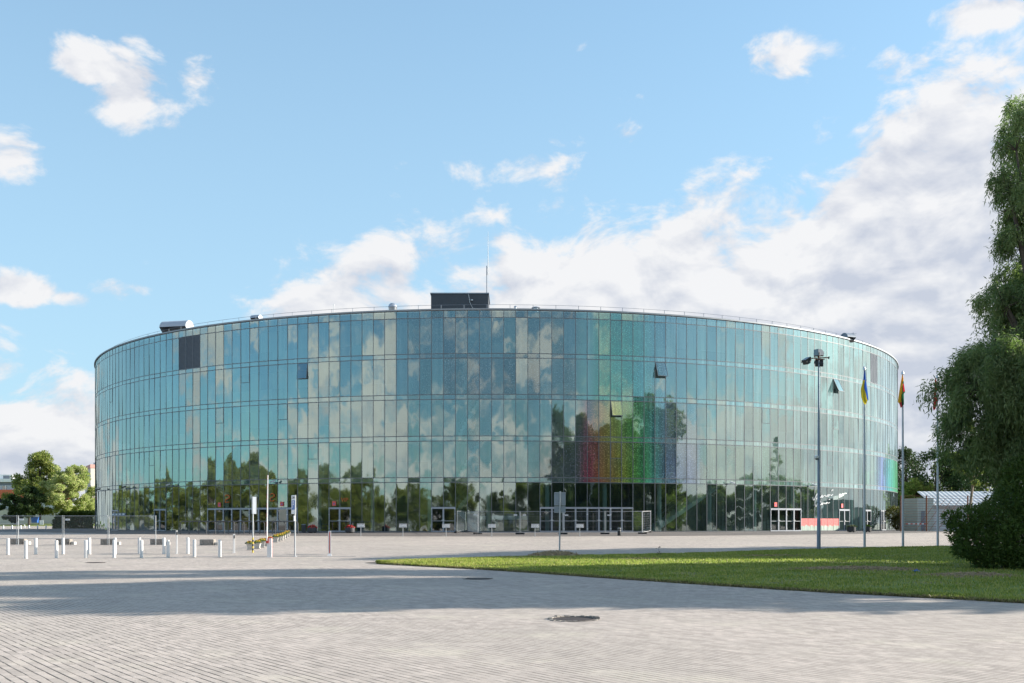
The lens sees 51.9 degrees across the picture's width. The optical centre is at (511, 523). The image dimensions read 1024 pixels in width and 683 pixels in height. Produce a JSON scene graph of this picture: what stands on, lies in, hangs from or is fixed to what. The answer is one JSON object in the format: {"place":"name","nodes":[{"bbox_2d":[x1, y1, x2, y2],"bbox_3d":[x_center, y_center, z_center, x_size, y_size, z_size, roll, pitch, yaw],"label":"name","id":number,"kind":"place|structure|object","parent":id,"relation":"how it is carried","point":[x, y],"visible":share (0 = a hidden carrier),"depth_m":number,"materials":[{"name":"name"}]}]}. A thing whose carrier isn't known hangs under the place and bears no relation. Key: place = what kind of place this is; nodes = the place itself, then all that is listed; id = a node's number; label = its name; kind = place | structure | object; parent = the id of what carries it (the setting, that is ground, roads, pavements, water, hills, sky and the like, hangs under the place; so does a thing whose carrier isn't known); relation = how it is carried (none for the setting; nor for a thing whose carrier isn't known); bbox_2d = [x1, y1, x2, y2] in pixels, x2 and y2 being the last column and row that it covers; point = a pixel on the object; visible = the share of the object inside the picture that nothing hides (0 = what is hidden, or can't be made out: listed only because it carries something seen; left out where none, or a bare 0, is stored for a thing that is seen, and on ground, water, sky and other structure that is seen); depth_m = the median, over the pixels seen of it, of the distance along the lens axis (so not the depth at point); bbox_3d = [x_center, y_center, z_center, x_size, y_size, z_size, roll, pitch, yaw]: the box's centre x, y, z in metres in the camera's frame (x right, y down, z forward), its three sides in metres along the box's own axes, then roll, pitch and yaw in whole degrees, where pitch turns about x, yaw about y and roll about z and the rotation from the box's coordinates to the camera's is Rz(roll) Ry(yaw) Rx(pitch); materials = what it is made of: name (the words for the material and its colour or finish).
{"place":"outdoors","nodes":[
{"label":"outdoors","id":0,"kind":"place"},
{"bbox_2d":[1,530,91,531],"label":"road","id":1,"kind":"structure","parent":0,"point":[39,530],"depth_m":115.48,"materials":[{"name":"asphalt"}]},
{"bbox_2d":[1,526,93,528],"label":"pavement","id":2,"kind":"structure","parent":0,"point":[31,527],"depth_m":198.89,"materials":[{"name":"concrete"}]},
{"bbox_2d":[1,523,94,525],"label":"lawn","id":3,"kind":"structure","parent":0,"point":[26,524],"depth_m":222.08,"materials":[{"name":"plant"}]},
{"bbox_2d":[0,494,23,524],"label":"maple tree","id":4,"kind":"object","parent":3,"relation":"on","point":[10,515],"visible":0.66,"depth_m":220.93,"materials":[{"name":"green plant"}]},
{"bbox_2d":[1,486,47,525],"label":"maple tree","id":5,"kind":"object","parent":3,"relation":"on","point":[27,506],"visible":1,"depth_m":212.73,"materials":[{"name":"green plant"}]},
{"bbox_2d":[1,450,74,519],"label":"maple tree","id":6,"kind":"object","parent":3,"relation":"on","point":[42,459],"visible":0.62,"depth_m":222.77,"materials":[{"name":"green plant"}]},
{"bbox_2d":[0,475,78,508],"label":"red building","id":7,"kind":"structure","parent":3,"relation":"on","point":[5,483],"depth_m":285.22,"materials":[{"name":"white brick"}]},
{"bbox_2d":[0,485,13,489],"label":"upper window","id":8,"kind":"structure","parent":7,"relation":"in","point":[2,487],"depth_m":285.30,"materials":[{"name":"grey glass"}]},
{"bbox_2d":[0,509,94,522],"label":"white wall","id":9,"kind":"structure","parent":3,"relation":"on","point":[50,518],"depth_m":261.80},
{"bbox_2d":[38,465,89,511],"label":"maple tree","id":10,"kind":"object","parent":3,"relation":"on","point":[55,485],"visible":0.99,"depth_m":216.79,"materials":[{"name":"green plant"}]},
{"bbox_2d":[52,464,94,510],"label":"maple tree","id":11,"kind":"object","parent":3,"relation":"on","point":[83,472],"visible":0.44,"depth_m":225.18,"materials":[{"name":"green plant"}]},
{"bbox_2d":[1,529,945,535],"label":"apron pavement","id":12,"kind":"structure","parent":0,"point":[510,534],"depth_m":90.24,"materials":[{"name":"concrete"}]},
{"bbox_2d":[307,525,316,532],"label":"red flower planter","id":13,"kind":"object","parent":12,"relation":"on","point":[311,528],"visible":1,"depth_m":91.75,"materials":[{"name":"concrete"}]},
{"bbox_2d":[345,525,354,532],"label":"red flower planter","id":14,"kind":"object","parent":12,"relation":"on","point":[350,528],"visible":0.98,"depth_m":91.76,"materials":[{"name":"concrete"}]},
{"bbox_2d":[847,525,857,531],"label":"shrub planter","id":15,"kind":"object","parent":12,"relation":"on","point":[851,528],"visible":1,"depth_m":95.10,"materials":[{"name":"concrete"}]},
{"bbox_2d":[884,505,899,529],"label":"autumn bush","id":16,"kind":"object","parent":12,"relation":"on","point":[889,511],"visible":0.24,"depth_m":117.94,"materials":[{"name":"green plant"}]},
{"bbox_2d":[898,477,933,508],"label":"broadleaf tree","id":17,"kind":"object","parent":12,"relation":"on","point":[913,486],"visible":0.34,"depth_m":148.78,"materials":[{"name":"green plant"}]},
{"bbox_2d":[898,447,966,504],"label":"broadleaf tree","id":18,"kind":"object","parent":12,"relation":"on","point":[922,477],"visible":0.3,"depth_m":150.13,"materials":[{"name":"green plant"}]},
{"bbox_2d":[900,496,988,530],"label":"wire fence","id":19,"kind":"object","parent":12,"relation":"on","point":[926,503],"visible":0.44,"depth_m":103.90,"materials":[{"name":"metal"}]},
{"bbox_2d":[904,491,1004,530],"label":"white shed","id":20,"kind":"structure","parent":12,"relation":"on","point":[914,512],"depth_m":110.46,"materials":[{"name":"grey metal"}]},
{"bbox_2d":[928,452,992,491],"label":"broadleaf tree","id":21,"kind":"object","parent":12,"relation":"on","point":[933,485],"visible":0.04,"depth_m":153.78,"materials":[{"name":"green plant"}]},
{"bbox_2d":[953,419,983,513],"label":"birch tree","id":22,"kind":"object","parent":12,"relation":"on","point":[971,492],"visible":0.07,"depth_m":100.00,"materials":[{"name":"green plant"}]},
{"bbox_2d":[0,532,1023,682],"bbox_3d":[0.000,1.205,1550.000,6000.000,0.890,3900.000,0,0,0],"label":"plaza pavement","id":23,"kind":"structure","parent":0,"point":[313,612],"depth_m":17.96,"materials":[{"name":"stone"}]},
{"bbox_2d":[6,538,9,554],"bbox_3d":[-24.052,1.091,50.261,0.250,0.800,0.250,0,0,0],"label":"white bollard","id":24,"kind":"object","parent":23,"relation":"on","point":[7,546],"visible":0.94,"depth_m":50.21,"materials":[{"name":"paint"}]},
{"bbox_2d":[0,515,16,544],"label":"fence","id":25,"kind":"object","parent":23,"relation":"on","point":[13,529],"visible":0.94,"depth_m":64.00,"materials":[{"name":"metal"}]},
{"bbox_2d":[10,538,30,543],"bbox_3d":[-30.146,1.086,64.638,1.110,0.360,0.420,0,0,0],"label":"concrete block","id":26,"kind":"object","parent":23,"relation":"on","point":[13,541],"depth_m":64.43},
{"bbox_2d":[24,541,27,558],"bbox_3d":[-21.434,1.139,46.438,0.250,0.800,0.250,0,0,0],"label":"white bollard","id":27,"kind":"object","parent":23,"relation":"on","point":[25,549],"visible":1,"depth_m":46.37,"materials":[{"name":"metal"}]},
{"bbox_2d":[18,515,62,544],"bbox_3d":[-28.572,0.387,63.789,2.908,1.791,0.042,0,0,8],"label":"fence","id":28,"kind":"object","parent":23,"relation":"on","point":[37,538],"visible":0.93,"depth_m":63.78,"materials":[{"name":"metal"}]},
{"bbox_2d":[56,539,76,544],"bbox_3d":[-27.172,1.093,64.207,1.110,0.360,0.420,0,0,1],"label":"concrete block","id":29,"kind":"object","parent":23,"relation":"on","point":[69,542],"depth_m":64.01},
{"bbox_2d":[52,509,94,528],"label":"hedge","id":30,"kind":"object","parent":23,"relation":"on","point":[74,523],"visible":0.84,"depth_m":181.84,"materials":[{"name":"green plant"}]},
{"bbox_2d":[63,515,107,544],"bbox_3d":[-25.742,0.389,63.579,2.666,1.788,0.042,0,0,0],"label":"fence","id":31,"kind":"object","parent":23,"relation":"on","point":[84,530],"visible":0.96,"depth_m":63.57,"materials":[{"name":"metal"}]},
{"bbox_2d":[84,540,87,557],"bbox_3d":[-18.996,1.133,46.949,0.250,0.800,0.250,0,0,31],"label":"white bollard","id":32,"kind":"object","parent":23,"relation":"on","point":[85,548],"visible":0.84,"depth_m":46.89,"materials":[{"name":"paint"}]},
{"bbox_2d":[85,463,94,496],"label":"office block","id":33,"kind":"structure","parent":23,"relation":"on","point":[91,469],"depth_m":338.64,"materials":[{"name":"white concrete"}]},
{"bbox_2d":[101,539,120,544],"bbox_3d":[-24.378,1.096,64.007,1.110,0.360,0.420,0,0,-4],"label":"concrete block","id":34,"kind":"object","parent":23,"relation":"on","point":[103,541],"depth_m":63.79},
{"bbox_2d":[112,540,115,557],"bbox_3d":[-17.832,1.130,47.208,0.250,0.800,0.250,0,0,-43],"label":"white bollard","id":35,"kind":"object","parent":23,"relation":"on","point":[113,548],"visible":1,"depth_m":47.15,"materials":[{"name":"paint"}]},
{"bbox_2d":[109,515,155,544],"bbox_3d":[-22.850,0.392,63.371,3.030,1.794,0.042,0,0,8],"label":"fence","id":36,"kind":"object","parent":23,"relation":"on","point":[144,528],"visible":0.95,"depth_m":63.19,"materials":[{"name":"metal"}]},
{"bbox_2d":[150,539,161,544],"bbox_3d":[-21.370,1.096,63.991,1.110,0.360,0.420,0,0,4],"label":"concrete block","id":37,"kind":"object","parent":23,"relation":"on","point":[158,541],"depth_m":63.79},
{"bbox_2d":[162,538,165,553],"bbox_3d":[-16.890,1.077,51.112,0.250,0.800,0.250,0,0,3],"label":"white bollard","id":38,"kind":"object","parent":23,"relation":"on","point":[163,545],"visible":0.97,"depth_m":51.06,"materials":[{"name":"paint"}]},
{"bbox_2d":[166,540,169,557],"bbox_3d":[-15.472,1.127,47.382,0.250,0.800,0.250,0,0,-12],"label":"white bollard","id":39,"kind":"object","parent":23,"relation":"on","point":[167,548],"visible":1,"depth_m":47.32,"materials":[{"name":"paint"}]},
{"bbox_2d":[200,539,217,544],"bbox_3d":[-18.121,1.109,63.158,1.110,0.360,0.420,0,0,3],"label":"concrete block","id":40,"kind":"object","parent":23,"relation":"on","point":[208,542],"depth_m":62.96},
{"bbox_2d":[252,497,256,552],"bbox_3d":[-12.983,0.047,52.902,0.121,2.806,0.605,0,0,6],"label":"traffic sign","id":41,"kind":"object","parent":23,"relation":"on","point":[254,505],"visible":1,"depth_m":52.85,"materials":[{"name":"metal"}]},
{"bbox_2d":[266,475,271,556],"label":"barrier gate","id":42,"kind":"structure","parent":23,"relation":"on","point":[269,545],"depth_m":47.65,"materials":[{"name":"white metal"}]},
{"bbox_2d":[291,495,296,556],"bbox_3d":[-9.967,0.101,48.414,0.219,2.825,0.619,0,0,-25],"label":"parking sign","id":43,"kind":"object","parent":23,"relation":"on","point":[293,504],"visible":1,"depth_m":48.41,"materials":[{"name":"metal"}]},
{"bbox_2d":[327,531,331,555],"bbox_3d":[-8.554,0.918,49.396,0.220,1.167,0.220,0,0,-8],"label":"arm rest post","id":44,"kind":"object","parent":23,"relation":"on","point":[329,543],"visible":1,"depth_m":49.33,"materials":[{"name":"white metal"}]},
{"bbox_2d":[94,308,898,531],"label":"arena building","id":45,"kind":"structure","parent":23,"relation":"on","point":[424,420],"depth_m":99.03,"materials":[{"name":"glass"}]},
{"bbox_2d":[114,510,118,529],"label":"door","id":46,"kind":"structure","parent":45,"relation":"in","point":[116,520],"depth_m":115.98,"materials":[{"name":"glass"}]},
{"bbox_2d":[154,509,159,530],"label":"door","id":47,"kind":"structure","parent":45,"relation":"in","point":[156,511],"depth_m":108.82,"materials":[{"name":"metal"}]},
{"bbox_2d":[159,509,165,530],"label":"door","id":48,"kind":"structure","parent":45,"relation":"in","point":[162,520],"depth_m":108.13,"materials":[{"name":"metal"}]},
{"bbox_2d":[159,320,193,332],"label":"roof vent","id":49,"kind":"object","parent":45,"relation":"on","point":[168,325],"visible":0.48,"depth_m":112.03,"materials":[{"name":"metal"}]},
{"bbox_2d":[207,508,214,530],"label":"door","id":50,"kind":"structure","parent":45,"relation":"in","point":[210,511],"depth_m":103.68,"materials":[{"name":"glass"}]},
{"bbox_2d":[215,508,222,530],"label":"door","id":51,"kind":"structure","parent":45,"relation":"in","point":[218,511],"depth_m":103.13,"materials":[{"name":"glass"}]},
{"bbox_2d":[223,508,231,530],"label":"door","id":52,"kind":"structure","parent":45,"relation":"in","point":[227,512],"depth_m":102.60,"materials":[{"name":"metal"}]},
{"bbox_2d":[231,508,239,530],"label":"door","id":53,"kind":"structure","parent":45,"relation":"in","point":[235,514],"depth_m":102.02,"materials":[{"name":"metal"}]},
{"bbox_2d":[240,508,248,530],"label":"door","id":54,"kind":"structure","parent":45,"relation":"in","point":[244,512],"depth_m":101.58,"materials":[{"name":"glass"}]},
{"bbox_2d":[249,508,257,530],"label":"door","id":55,"kind":"structure","parent":45,"relation":"in","point":[250,509],"depth_m":101.03,"materials":[{"name":"glass"}]},
{"bbox_2d":[258,508,266,531],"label":"door","id":56,"kind":"structure","parent":45,"relation":"in","point":[262,512],"depth_m":100.64,"materials":[{"name":"metal"}]},
{"bbox_2d":[268,508,276,531],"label":"door","id":57,"kind":"structure","parent":45,"relation":"in","point":[272,512],"depth_m":100.17,"materials":[{"name":"glass"}]},
{"bbox_2d":[277,508,286,531],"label":"door","id":58,"kind":"structure","parent":45,"relation":"in","point":[281,512],"depth_m":99.78,"materials":[{"name":"glass"}]},
{"bbox_2d":[287,507,297,531],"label":"door","id":59,"kind":"structure","parent":45,"relation":"in","point":[290,525],"depth_m":99.37,"materials":[{"name":"glass"}]},
{"bbox_2d":[329,507,339,531],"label":"door","id":60,"kind":"structure","parent":45,"relation":"in","point":[334,512],"depth_m":97.95,"materials":[{"name":"metal"}]},
{"bbox_2d":[339,507,350,531],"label":"door","id":61,"kind":"structure","parent":45,"relation":"in","point":[345,512],"depth_m":97.66,"materials":[{"name":"glass"}]},
{"bbox_2d":[431,507,442,531],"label":"door","id":62,"kind":"structure","parent":45,"relation":"in","point":[436,512],"depth_m":96.12,"materials":[{"name":"glass"}]},
{"bbox_2d":[443,507,454,531],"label":"door","id":63,"kind":"structure","parent":45,"relation":"in","point":[448,512],"depth_m":96.03,"materials":[{"name":"metal"}]},
{"bbox_2d":[430,293,489,308],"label":"plant room","id":64,"kind":"object","parent":45,"relation":"on","point":[456,300],"visible":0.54,"depth_m":107.00,"materials":[{"name":"grey metal"}]},
{"bbox_2d":[122,304,871,344],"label":"roof guard rail","id":65,"kind":"object","parent":45,"relation":"on","point":[497,304],"visible":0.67,"depth_m":99.77,"materials":[{"name":"grey metal"}]},
{"bbox_2d":[540,507,551,531],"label":"door","id":66,"kind":"structure","parent":45,"relation":"in","point":[546,516],"depth_m":96.12,"materials":[{"name":"glass"}]},
{"bbox_2d":[552,507,561,531],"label":"door","id":67,"kind":"structure","parent":45,"relation":"in","point":[554,515],"depth_m":96.24,"materials":[{"name":"glass"}]},
{"bbox_2d":[564,507,575,531],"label":"door","id":68,"kind":"structure","parent":45,"relation":"in","point":[570,520],"depth_m":96.38,"materials":[{"name":"metal"}]},
{"bbox_2d":[576,507,586,531],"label":"door","id":69,"kind":"structure","parent":45,"relation":"in","point":[578,514],"depth_m":96.55,"materials":[{"name":"metal"}]},
{"bbox_2d":[587,507,598,531],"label":"door","id":70,"kind":"structure","parent":45,"relation":"in","point":[590,515],"depth_m":96.74,"materials":[{"name":"glass"}]},
{"bbox_2d":[599,507,610,531],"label":"door","id":71,"kind":"structure","parent":45,"relation":"in","point":[601,514],"depth_m":96.92,"materials":[{"name":"glass"}]},
{"bbox_2d":[611,507,621,531],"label":"door","id":72,"kind":"structure","parent":45,"relation":"in","point":[616,511],"depth_m":97.19,"materials":[{"name":"glass"}]},
{"bbox_2d":[622,507,632,531],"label":"door","id":73,"kind":"structure","parent":45,"relation":"in","point":[626,511],"depth_m":97.40,"materials":[{"name":"metal"}]},
{"bbox_2d":[770,508,778,530],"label":"door","id":74,"kind":"structure","parent":45,"relation":"in","point":[774,512],"depth_m":103.76,"materials":[{"name":"metal"}]},
{"bbox_2d":[779,508,786,530],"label":"door","id":75,"kind":"structure","parent":45,"relation":"in","point":[782,511],"depth_m":104.37,"materials":[{"name":"metal"}]},
{"bbox_2d":[787,508,793,530],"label":"door","id":76,"kind":"structure","parent":45,"relation":"in","point":[790,511],"depth_m":104.98,"materials":[{"name":"glass"}]},
{"bbox_2d":[794,508,801,530],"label":"door","id":77,"kind":"structure","parent":45,"relation":"in","point":[797,512],"depth_m":105.57,"materials":[{"name":"metal"}]},
{"bbox_2d":[839,509,844,530],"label":"door","id":78,"kind":"structure","parent":45,"relation":"in","point":[841,511],"depth_m":110.46,"materials":[{"name":"metal"}]},
{"bbox_2d":[845,509,849,530],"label":"door","id":79,"kind":"structure","parent":45,"relation":"in","point":[847,511],"depth_m":111.31,"materials":[{"name":"metal"}]},
{"bbox_2d":[841,333,855,341],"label":"roof vent","id":80,"kind":"object","parent":45,"relation":"on","point":[850,336],"visible":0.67,"depth_m":111.70,"materials":[{"name":"grey metal"}]},
{"bbox_2d":[880,510,883,529],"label":"door","id":81,"kind":"structure","parent":45,"relation":"in","point":[881,511],"depth_m":118.77,"materials":[{"name":"metal"}]},
{"bbox_2d":[554,491,565,550],"bbox_3d":[2.298,-0.009,50.525,0.552,3.092,0.115,0,0,0],"label":"traffic sign","id":82,"kind":"object","parent":23,"relation":"on","point":[559,502],"visible":0.93,"depth_m":50.56,"materials":[{"name":"metal"}]},
{"bbox_2d":[548,615,599,621],"bbox_3d":[1.064,1.624,18.150,0.898,0.046,0.908,0,0,0],"label":"manhole","id":83,"kind":"object","parent":23,"relation":"on","point":[571,618],"visible":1,"depth_m":18.21,"materials":[{"name":"metal"}]},
{"bbox_2d":[898,446,941,495],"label":"broadleaf tree","id":84,"kind":"object","parent":23,"relation":"on","point":[908,454],"visible":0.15,"depth_m":164.41,"materials":[{"name":"green plant"}]},
{"bbox_2d":[941,448,996,491],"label":"broadleaf tree","id":85,"kind":"object","parent":23,"relation":"on","point":[953,488],"visible":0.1,"depth_m":147.94,"materials":[{"name":"green plant"}]},
{"bbox_2d":[0,0,1023,504],"label":"sky","id":86,"kind":"structure","parent":0,"point":[823,165],"materials":[{"name":"blue"}]},
{"bbox_2d":[375,545,1023,601],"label":"lawn ground","id":87,"kind":"structure","parent":0,"point":[921,582],"depth_m":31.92,"materials":[{"name":"plant"}]},
{"bbox_2d":[525,550,582,556],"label":"dry grass","id":88,"kind":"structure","parent":87,"relation":"on","point":[556,553],"depth_m":47.46,"materials":[{"name":"plant"}]},
{"bbox_2d":[377,562,1023,602],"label":"lawn fringe","id":89,"kind":"object","parent":87,"relation":"on","point":[939,596],"visible":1,"depth_m":26.59,"materials":[{"name":"plant"}]},
{"bbox_2d":[724,554,817,556],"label":"dry grass","id":90,"kind":"structure","parent":87,"relation":"on","point":[769,555],"depth_m":46.85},
{"bbox_2d":[801,349,829,548],"bbox_3d":[16.156,-3.942,56.121,1.516,10.683,0.560,0,0,0],"label":"floodlight mast","id":91,"kind":"object","parent":87,"relation":"on","point":[818,361],"visible":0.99,"depth_m":56.10,"materials":[{"name":"metal"}]},
{"bbox_2d":[778,564,933,570],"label":"dry grass","id":92,"kind":"structure","parent":87,"relation":"on","point":[863,567],"depth_m":34.65,"materials":[{"name":"plant"}]},
{"bbox_2d":[863,366,865,546],"bbox_3d":[19.526,-3.696,58.383,0.180,10.122,0.180,0,0,0],"label":"flagpole","id":93,"kind":"object","parent":87,"relation":"on","point":[864,514],"visible":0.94,"depth_m":58.34,"materials":[{"name":"metal"}]},
{"bbox_2d":[861,371,867,403],"bbox_3d":[19.516,-7.536,58.288,0.391,1.898,0.136,0,0,0],"label":"flag","id":94,"kind":"object","parent":93,"relation":"hanging from","point":[864,394],"visible":1,"depth_m":58.31,"materials":[{"name":"fabric"}]},
{"bbox_2d":[901,370,903,545],"bbox_3d":[22.127,-3.673,59.659,0.180,10.038,0.180,0,0,0],"label":"flagpole","id":95,"kind":"object","parent":87,"relation":"on","point":[902,372],"visible":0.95,"depth_m":59.62,"materials":[{"name":"metal"}]},
{"bbox_2d":[898,375,904,406],"bbox_3d":[22.028,-7.483,59.564,0.369,1.867,0.136,0,0,0],"label":"flag","id":96,"kind":"object","parent":95,"relation":"hanging from","point":[901,396],"visible":1,"depth_m":59.58,"materials":[{"name":"multicoloured fabric"}]},
{"bbox_2d":[936,376,938,545],"bbox_3d":[24.552,-3.649,60.787,0.180,9.952,0.180,0,0,0],"label":"flagpole","id":97,"kind":"object","parent":87,"relation":"on","point":[937,499],"visible":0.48,"depth_m":60.74,"materials":[{"name":"metal"}]},
{"bbox_2d":[916,93,1023,512],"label":"willow tree","id":98,"kind":"object","parent":87,"relation":"on","point":[994,368],"visible":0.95,"depth_m":38.27,"materials":[{"name":"green plant"}]},
{"bbox_2d":[920,570,1020,576],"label":"dry grass","id":99,"kind":"structure","parent":87,"relation":"on","point":[972,573],"depth_m":30.85,"materials":[{"name":"plant"}]},
{"bbox_2d":[940,454,1023,569],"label":"willow bush","id":100,"kind":"object","parent":87,"relation":"on","point":[980,527],"visible":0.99,"depth_m":35.43,"materials":[{"name":"green plant"}]},
{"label":"rubber block","id":101,"kind":"object","parent":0,"visible":0},
{"bbox_2d":[563,511,604,532],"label":"barrier fence","id":102,"kind":"object","parent":101,"relation":"on","point":[581,522],"visible":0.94,"depth_m":87.63,"materials":[{"name":"metal"}]},
{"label":"rubber block","id":103,"kind":"object","parent":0,"visible":0},
{"bbox_2d":[605,511,638,532],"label":"barrier fence","id":104,"kind":"object","parent":103,"relation":"on","point":[611,521],"visible":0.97,"depth_m":88.03,"materials":[{"name":"metal"}]},
{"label":"rubber block","id":105,"kind":"object","parent":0,"visible":0},
{"bbox_2d":[468,511,477,531],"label":"barrier fence","id":106,"kind":"object","parent":105,"relation":"on","point":[476,521],"visible":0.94,"depth_m":89.50,"materials":[{"name":"metal"}]},
{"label":"rubber block","id":107,"kind":"object","parent":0,"visible":0},
{"bbox_2d":[478,511,519,532],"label":"barrier fence","id":108,"kind":"object","parent":107,"relation":"on","point":[499,511],"visible":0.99,"depth_m":87.61,"materials":[{"name":"metal"}]},
{"bbox_2d":[520,511,562,532],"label":"barrier fence","id":109,"kind":"object","parent":107,"relation":"on","point":[541,522],"visible":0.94,"depth_m":87.42,"materials":[{"name":"metal"}]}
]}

